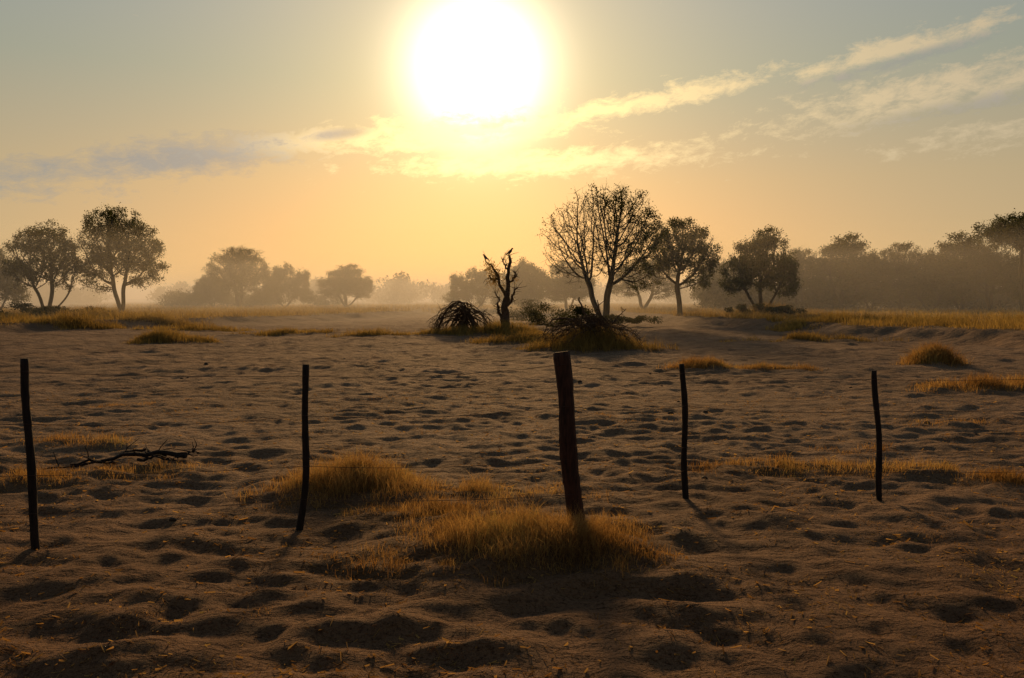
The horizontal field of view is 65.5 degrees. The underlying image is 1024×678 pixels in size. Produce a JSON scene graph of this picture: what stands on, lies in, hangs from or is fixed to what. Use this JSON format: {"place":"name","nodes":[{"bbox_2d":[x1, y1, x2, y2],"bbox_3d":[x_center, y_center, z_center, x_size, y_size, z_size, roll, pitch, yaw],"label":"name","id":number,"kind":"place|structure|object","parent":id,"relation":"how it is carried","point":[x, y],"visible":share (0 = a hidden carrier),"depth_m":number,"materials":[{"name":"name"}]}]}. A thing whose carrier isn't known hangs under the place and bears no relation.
{"place":"outdoors","nodes":[
{"label":"outdoors","id":0,"kind":"place"},
{"bbox_2d":[0,299,1023,677],"bbox_3d":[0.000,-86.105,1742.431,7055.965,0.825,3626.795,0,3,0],"label":"sand ground","id":1,"kind":"structure","parent":0,"point":[540,621],"depth_m":6.83,"materials":[{"name":"brown sand"}]},
{"bbox_2d":[0,248,32,309],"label":"acacia tree","id":2,"kind":"object","parent":1,"relation":"on","point":[5,289],"visible":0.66,"depth_m":79.45,"materials":[{"name":"green plant"}]},
{"bbox_2d":[0,301,40,314],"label":"scrub bush","id":3,"kind":"object","parent":1,"relation":"on","point":[22,306],"visible":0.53,"depth_m":57.53,"materials":[{"name":"green plant"}]},
{"bbox_2d":[20,358,39,549],"bbox_3d":[-3.412,0.894,5.646,0.130,1.515,0.069,1,3,24],"label":"fence post","id":4,"kind":"object","parent":1,"relation":"in","point":[30,457],"visible":0.89,"depth_m":5.62,"materials":[{"name":"brown wood"}]},
{"bbox_2d":[0,218,89,307],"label":"acacia tree","id":5,"kind":"object","parent":1,"relation":"on","point":[43,249],"visible":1,"depth_m":66.11,"materials":[{"name":"green plant"}]},
{"bbox_2d":[31,305,77,315],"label":"scrub bush","id":6,"kind":"object","parent":1,"relation":"on","point":[45,309],"visible":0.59,"depth_m":54.12,"materials":[{"name":"green plant"}]},
{"bbox_2d":[0,460,136,493],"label":"grass tussock","id":7,"kind":"object","parent":1,"relation":"on","point":[40,471],"depth_m":7.78,"materials":[{"name":"yellow plant"}]},
{"bbox_2d":[11,429,147,448],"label":"grass tussock","id":8,"kind":"object","parent":1,"relation":"on","point":[82,438],"depth_m":9.75,"materials":[{"name":"plant"}]},
{"bbox_2d":[16,310,162,329],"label":"grass tussock","id":9,"kind":"object","parent":1,"relation":"on","point":[69,321],"depth_m":45.75,"materials":[{"name":"plant"}]},
{"bbox_2d":[74,306,112,312],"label":"scrub bush","id":10,"kind":"object","parent":1,"relation":"on","point":[92,309],"visible":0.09,"depth_m":55.67,"materials":[{"name":"green plant"}]},
{"bbox_2d":[51,303,140,318],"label":"grass tussock","id":11,"kind":"object","parent":1,"relation":"on","point":[93,311],"depth_m":51.64,"materials":[{"name":"brown plant"}]},
{"bbox_2d":[74,202,169,311],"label":"acacia tree","id":12,"kind":"object","parent":1,"relation":"on","point":[112,241],"visible":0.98,"depth_m":68.88,"materials":[{"name":"green plant"}]},
{"bbox_2d":[46,439,200,468],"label":"fallen dry branch","id":13,"kind":"object","parent":1,"relation":"on","point":[162,454],"visible":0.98,"depth_m":8.58,"materials":[{"name":"brown wood"}]},
{"bbox_2d":[94,401,168,407],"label":"grass tussock","id":14,"kind":"object","parent":1,"relation":"on","point":[126,404],"depth_m":13.20,"materials":[{"name":"yellow plant"}]},
{"bbox_2d":[122,325,204,344],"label":"grass tussock","id":15,"kind":"object","parent":1,"relation":"on","point":[160,336],"depth_m":31.58,"materials":[{"name":"yellow plant"}]},
{"bbox_2d":[90,458,236,480],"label":"grass tussock","id":16,"kind":"object","parent":1,"relation":"on","point":[180,466],"depth_m":8.23,"materials":[{"name":"yellow plant"}]},
{"bbox_2d":[115,311,217,327],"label":"grass tussock","id":17,"kind":"object","parent":1,"relation":"on","point":[177,320],"depth_m":49.61,"materials":[{"name":"plant"}]},
{"bbox_2d":[93,604,272,648],"bbox_3d":[-1.859,1.552,4.379,1.120,0.130,0.718,0,3,0],"label":"grass tussock","id":18,"kind":"object","parent":1,"relation":"on","point":[186,612],"depth_m":4.45,"materials":[{"name":"plant"}]},
{"bbox_2d":[133,321,260,331],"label":"grass tussock","id":19,"kind":"object","parent":1,"relation":"on","point":[191,326],"depth_m":44.87,"materials":[{"name":"plant"}]},
{"bbox_2d":[184,334,222,342],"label":"grass tussock","id":20,"kind":"object","parent":1,"relation":"on","point":[208,339],"depth_m":32.41,"materials":[{"name":"yellow plant"}]},
{"bbox_2d":[189,275,233,307],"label":"acacia tree","id":21,"kind":"object","parent":1,"relation":"on","point":[212,291],"visible":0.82,"depth_m":123.06,"materials":[{"name":"green plant"}]},
{"bbox_2d":[202,245,273,305],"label":"acacia tree","id":22,"kind":"object","parent":1,"relation":"on","point":[244,271],"visible":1,"depth_m":115.75,"materials":[{"name":"green plant"}]},
{"bbox_2d":[252,262,319,307],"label":"acacia tree","id":23,"kind":"object","parent":1,"relation":"on","point":[273,284],"visible":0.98,"depth_m":123.64,"materials":[{"name":"green plant"}]},
{"bbox_2d":[233,326,350,336],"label":"grass tussock","id":24,"kind":"object","parent":1,"relation":"on","point":[282,331],"depth_m":40.78,"materials":[{"name":"brown plant"}]},
{"bbox_2d":[296,364,309,530],"bbox_3d":[-1.628,0.912,6.150,0.134,1.436,0.090,0,3,0],"label":"fence post","id":25,"kind":"object","parent":1,"relation":"in","point":[305,458],"visible":0.89,"depth_m":6.12,"materials":[{"name":"brown wood"}]},
{"bbox_2d":[222,444,454,512],"bbox_3d":[-1.500,1.195,7.351,2.201,0.543,1.570,0,3,0],"label":"grass tussock","id":26,"kind":"object","parent":1,"relation":"on","point":[336,478],"depth_m":7.18,"materials":[{"name":"yellow plant"}]},
{"bbox_2d":[315,263,375,306],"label":"acacia tree","id":27,"kind":"object","parent":1,"relation":"on","point":[339,282],"visible":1,"depth_m":126.17,"materials":[{"name":"green plant"}]},
{"bbox_2d":[317,544,412,579],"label":"grass tussock","id":28,"kind":"object","parent":1,"relation":"on","point":[375,560],"depth_m":5.23,"materials":[{"name":"yellow plant"}]},
{"bbox_2d":[326,327,431,337],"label":"grass tussock","id":29,"kind":"object","parent":1,"relation":"on","point":[368,332],"depth_m":37.83,"materials":[{"name":"brown plant"}]},
{"bbox_2d":[330,489,511,525],"bbox_3d":[-0.659,1.335,6.461,1.756,0.278,1.132,2,3,28],"label":"grass tussock","id":30,"kind":"object","parent":1,"relation":"on","point":[419,509],"depth_m":6.44,"materials":[{"name":"yellow plant"}]},
{"bbox_2d":[404,322,507,335],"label":"grass tussock","id":31,"kind":"object","parent":1,"relation":"on","point":[455,330],"depth_m":38.02,"materials":[{"name":"plant"}]},
{"bbox_2d":[426,301,500,334],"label":"fallen branches","id":32,"kind":"object","parent":1,"relation":"on","point":[465,314],"visible":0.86,"depth_m":38.81,"materials":[{"name":"brown wood"}]},
{"bbox_2d":[441,266,502,307],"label":"acacia tree","id":33,"kind":"object","parent":1,"relation":"on","point":[465,291],"visible":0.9,"depth_m":110.86,"materials":[{"name":"green plant"}]},
{"bbox_2d":[359,468,613,503],"bbox_3d":[-0.222,1.302,7.257,2.460,0.291,1.238,0,3,0],"label":"grass tussock","id":34,"kind":"object","parent":1,"relation":"on","point":[475,487],"depth_m":7.10,"materials":[{"name":"yellow plant"}]},
{"bbox_2d":[0,271,995,303],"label":"distant treeline","id":35,"kind":"object","parent":1,"relation":"on","point":[401,288],"visible":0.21,"depth_m":229.07,"materials":[{"name":"green plant"}]},
{"bbox_2d":[480,252,525,324],"bbox_3d":[-0.420,-2.263,38.894,2.327,4.182,1.212,0,3,0],"label":"dead tree","id":36,"kind":"object","parent":1,"relation":"on","point":[504,309],"visible":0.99,"depth_m":38.85,"materials":[{"name":"brown wood"}]},
{"bbox_2d":[468,317,543,335],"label":"grass tussock","id":37,"kind":"object","parent":1,"relation":"on","point":[511,327],"depth_m":38.06,"materials":[{"name":"brown plant"}]},
{"bbox_2d":[0,302,1023,340],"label":"bank grass","id":38,"kind":"structure","parent":1,"relation":"on","point":[1013,318],"depth_m":60.46,"materials":[{"name":"plant"}]},
{"bbox_2d":[0,385,1023,677],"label":"straw litter","id":39,"kind":"object","parent":1,"relation":"on","point":[340,669],"visible":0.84,"depth_m":5.36,"materials":[{"name":"yellow plant"}]},
{"bbox_2d":[460,328,568,344],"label":"grass tussock","id":40,"kind":"object","parent":1,"relation":"on","point":[524,336],"depth_m":32.73,"materials":[{"name":"yellow plant"}]},
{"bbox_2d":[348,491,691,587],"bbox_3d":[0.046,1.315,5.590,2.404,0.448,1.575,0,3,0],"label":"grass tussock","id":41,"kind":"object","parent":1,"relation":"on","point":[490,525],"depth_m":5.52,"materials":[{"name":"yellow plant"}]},
{"bbox_2d":[491,256,553,310],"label":"acacia tree","id":42,"kind":"object","parent":1,"relation":"on","point":[531,277],"visible":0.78,"depth_m":102.22,"materials":[{"name":"green plant"}]},
{"bbox_2d":[493,298,560,320],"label":"scrub bush","id":43,"kind":"object","parent":1,"relation":"on","point":[514,315],"visible":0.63,"depth_m":59.70,"materials":[{"name":"green plant"}]},
{"bbox_2d":[518,302,575,324],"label":"scrub bush","id":44,"kind":"object","parent":1,"relation":"on","point":[535,314],"visible":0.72,"depth_m":49.36,"materials":[{"name":"green plant"}]},
{"bbox_2d":[425,500,670,580],"bbox_3d":[0.286,1.338,5.506,1.746,0.416,1.082,0,3,0],"label":"grass tussock","id":45,"kind":"object","parent":1,"relation":"on","point":[578,536],"depth_m":5.33,"materials":[{"name":"yellow plant"}]},
{"bbox_2d":[540,261,596,312],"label":"acacia tree","id":46,"kind":"object","parent":1,"relation":"on","point":[562,290],"visible":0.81,"depth_m":98.50,"materials":[{"name":"green plant"}]},
{"bbox_2d":[553,351,584,523],"bbox_3d":[0.446,0.838,6.084,0.270,1.496,0.176,0,3,0],"label":"fence post","id":47,"kind":"object","parent":1,"relation":"in","point":[568,439],"visible":0.84,"depth_m":6.03,"materials":[{"name":"brown wood"}]},
{"bbox_2d":[169,358,977,520],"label":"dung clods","id":48,"kind":"object","parent":1,"relation":"on","point":[175,519],"visible":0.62,"depth_m":11.62,"materials":[{"name":"brown"}]},
{"bbox_2d":[546,304,606,326],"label":"scrub bush","id":49,"kind":"object","parent":1,"relation":"on","point":[577,310],"visible":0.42,"depth_m":46.59,"materials":[{"name":"green plant"}]},
{"bbox_2d":[158,271,1019,309],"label":"scrub thicket","id":50,"kind":"object","parent":1,"relation":"on","point":[816,299],"visible":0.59,"depth_m":85.74,"materials":[{"name":"green plant"}]},
{"bbox_2d":[534,297,648,349],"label":"fallen branches","id":51,"kind":"object","parent":1,"relation":"on","point":[594,321],"visible":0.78,"depth_m":27.42,"materials":[{"name":"brown wood"}]},
{"bbox_2d":[511,321,680,353],"bbox_3d":[2.924,-0.128,27.548,5.730,1.250,3.546,-1,3,-15],"label":"grass tussock","id":52,"kind":"object","parent":1,"relation":"on","point":[604,340],"depth_m":27.06,"materials":[{"name":"plant"}]},
{"bbox_2d":[537,178,670,318],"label":"bare acacia tree","id":53,"kind":"object","parent":1,"relation":"on","point":[628,251],"visible":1,"depth_m":54.26,"materials":[{"name":"brown plant"}]},
{"bbox_2d":[559,507,668,539],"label":"grass tussock","id":54,"kind":"object","parent":1,"relation":"on","point":[622,520],"depth_m":5.94,"materials":[{"name":"yellow plant"}]},
{"bbox_2d":[589,412,675,420],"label":"grass tussock","id":55,"kind":"object","parent":1,"relation":"on","point":[602,413],"depth_m":12.11,"materials":[{"name":"yellow plant"}]},
{"bbox_2d":[604,314,662,324],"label":"scrub bush","id":56,"kind":"object","parent":1,"relation":"on","point":[636,320],"visible":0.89,"depth_m":51.97,"materials":[{"name":"green plant"}]},
{"bbox_2d":[611,258,681,308],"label":"acacia tree","id":57,"kind":"object","parent":1,"relation":"on","point":[623,284],"visible":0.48,"depth_m":94.05,"materials":[{"name":"green plant"}]},
{"bbox_2d":[640,216,723,315],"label":"acacia tree","id":58,"kind":"object","parent":1,"relation":"on","point":[688,246],"visible":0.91,"depth_m":61.09,"materials":[{"name":"green plant"}]},
{"bbox_2d":[679,364,688,498],"bbox_3d":[1.529,0.895,7.070,0.111,1.354,0.066,1,3,22],"label":"fence post","id":59,"kind":"object","parent":1,"relation":"in","point":[684,474],"visible":0.92,"depth_m":7.04,"materials":[{"name":"brown wood"}]},
{"bbox_2d":[656,353,743,368],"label":"grass tussock","id":60,"kind":"object","parent":1,"relation":"on","point":[698,363],"depth_m":20.54,"materials":[{"name":"yellow plant"}]},
{"bbox_2d":[689,255,757,306],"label":"acacia tree","id":61,"kind":"object","parent":1,"relation":"on","point":[696,292],"visible":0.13,"depth_m":94.28,"materials":[{"name":"green plant"}]},
{"bbox_2d":[724,303,765,314],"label":"scrub bush","id":62,"kind":"object","parent":1,"relation":"on","point":[740,307],"visible":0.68,"depth_m":59.89,"materials":[{"name":"green plant"}]},
{"bbox_2d":[717,224,803,306],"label":"acacia tree","id":63,"kind":"object","parent":1,"relation":"on","point":[756,263],"visible":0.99,"depth_m":61.00,"materials":[{"name":"green plant"}]},
{"bbox_2d":[711,361,823,371],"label":"grass tussock","id":64,"kind":"object","parent":1,"relation":"on","point":[777,366],"depth_m":20.18,"materials":[{"name":"yellow plant"}]},
{"bbox_2d":[734,298,804,315],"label":"grass tussock","id":65,"kind":"object","parent":1,"relation":"on","point":[767,306],"depth_m":59.45,"materials":[{"name":"brown plant"}]},
{"bbox_2d":[676,451,871,479],"bbox_3d":[2.787,1.304,8.364,2.177,0.256,1.213,0,3,0],"label":"grass tussock","id":66,"kind":"object","parent":1,"relation":"on","point":[787,465],"depth_m":8.42,"materials":[{"name":"yellow plant"}]},
{"bbox_2d":[765,305,806,314],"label":"scrub bush","id":67,"kind":"object","parent":1,"relation":"on","point":[781,309],"visible":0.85,"depth_m":58.52,"materials":[{"name":"green plant"}]},
{"bbox_2d":[779,247,824,304],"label":"acacia tree","id":68,"kind":"object","parent":1,"relation":"on","point":[803,259],"visible":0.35,"depth_m":86.28,"materials":[{"name":"green plant"}]},
{"bbox_2d":[719,330,908,341],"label":"grass tussock","id":69,"kind":"object","parent":1,"relation":"on","point":[805,335],"depth_m":33.81,"materials":[{"name":"plant"}]},
{"bbox_2d":[769,308,878,331],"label":"grass tussock","id":70,"kind":"object","parent":1,"relation":"on","point":[789,326],"depth_m":42.77,"materials":[{"name":"plant"}]},
{"bbox_2d":[803,231,882,309],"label":"acacia tree","id":71,"kind":"object","parent":1,"relation":"on","point":[833,269],"visible":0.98,"depth_m":82.33,"materials":[{"name":"green plant"}]},
{"bbox_2d":[805,441,893,455],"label":"grass tussock","id":72,"kind":"object","parent":1,"relation":"on","point":[883,446],"depth_m":9.61,"materials":[{"name":"yellow plant"}]},
{"bbox_2d":[780,516,946,544],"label":"grass tussock","id":73,"kind":"object","parent":1,"relation":"on","point":[891,531],"depth_m":6.12,"materials":[{"name":"plant"}]},
{"bbox_2d":[836,247,905,309],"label":"acacia tree","id":74,"kind":"object","parent":1,"relation":"on","point":[876,297],"visible":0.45,"depth_m":83.11,"materials":[{"name":"green plant"}]},
{"bbox_2d":[871,370,881,500],"bbox_3d":[3.292,0.940,7.173,0.124,1.315,0.086,0,3,0],"label":"fence post","id":75,"kind":"object","parent":1,"relation":"in","point":[878,465],"visible":0.94,"depth_m":7.15,"materials":[{"name":"brown wood"}]},
{"bbox_2d":[811,453,969,478],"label":"grass tussock","id":76,"kind":"object","parent":1,"relation":"on","point":[942,466],"depth_m":8.33,"materials":[{"name":"plant"}]},
{"bbox_2d":[873,241,926,308],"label":"acacia tree","id":77,"kind":"object","parent":1,"relation":"on","point":[896,260],"visible":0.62,"depth_m":83.13,"materials":[{"name":"green plant"}]},
{"bbox_2d":[888,247,977,309],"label":"acacia tree","id":78,"kind":"object","parent":1,"relation":"on","point":[912,290],"visible":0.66,"depth_m":81.22,"materials":[{"name":"green plant"}]},
{"bbox_2d":[892,340,973,367],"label":"grass tussock","id":79,"kind":"object","parent":1,"relation":"on","point":[937,353],"depth_m":21.75,"materials":[{"name":"yellow plant"}]},
{"bbox_2d":[903,417,996,425],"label":"grass tussock","id":80,"kind":"object","parent":1,"relation":"on","point":[973,420],"depth_m":11.62,"materials":[{"name":"yellow plant"}]},
{"bbox_2d":[921,230,1003,311],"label":"acacia tree","id":81,"kind":"object","parent":1,"relation":"on","point":[961,283],"visible":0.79,"depth_m":77.82,"materials":[{"name":"green plant"}]},
{"bbox_2d":[906,371,1023,393],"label":"grass tussock","id":82,"kind":"object","parent":1,"relation":"on","point":[980,381],"depth_m":15.56,"materials":[{"name":"yellow plant"}]},
{"bbox_2d":[942,463,1023,487],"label":"grass tussock","id":83,"kind":"object","parent":1,"relation":"on","point":[1010,477],"depth_m":7.83,"materials":[{"name":"plant"}]},
{"bbox_2d":[951,560,1022,597],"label":"grass tussock","id":84,"kind":"object","parent":1,"relation":"on","point":[988,588],"depth_m":5.03,"materials":[{"name":"plant"}]},
{"bbox_2d":[957,244,1023,310],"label":"acacia tree","id":85,"kind":"object","parent":1,"relation":"on","point":[997,255],"visible":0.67,"depth_m":76.66,"materials":[{"name":"green plant"}]},
{"bbox_2d":[968,364,1023,382],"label":"grass tussock","id":86,"kind":"object","parent":1,"relation":"on","point":[1016,377],"depth_m":16.70,"materials":[{"name":"yellow plant"}]},
{"bbox_2d":[970,208,1023,312],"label":"acacia tree","id":87,"kind":"object","parent":1,"relation":"on","point":[1002,231],"visible":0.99,"depth_m":67.61,"materials":[{"name":"green plant"}]},
{"bbox_2d":[990,251,1023,304],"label":"acacia tree","id":88,"kind":"object","parent":1,"relation":"on","point":[1015,291],"visible":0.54,"depth_m":74.80,"materials":[{"name":"green plant"}]},
{"bbox_2d":[0,0,1023,298],"label":"sky","id":89,"kind":"structure","parent":0,"point":[421,139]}
]}

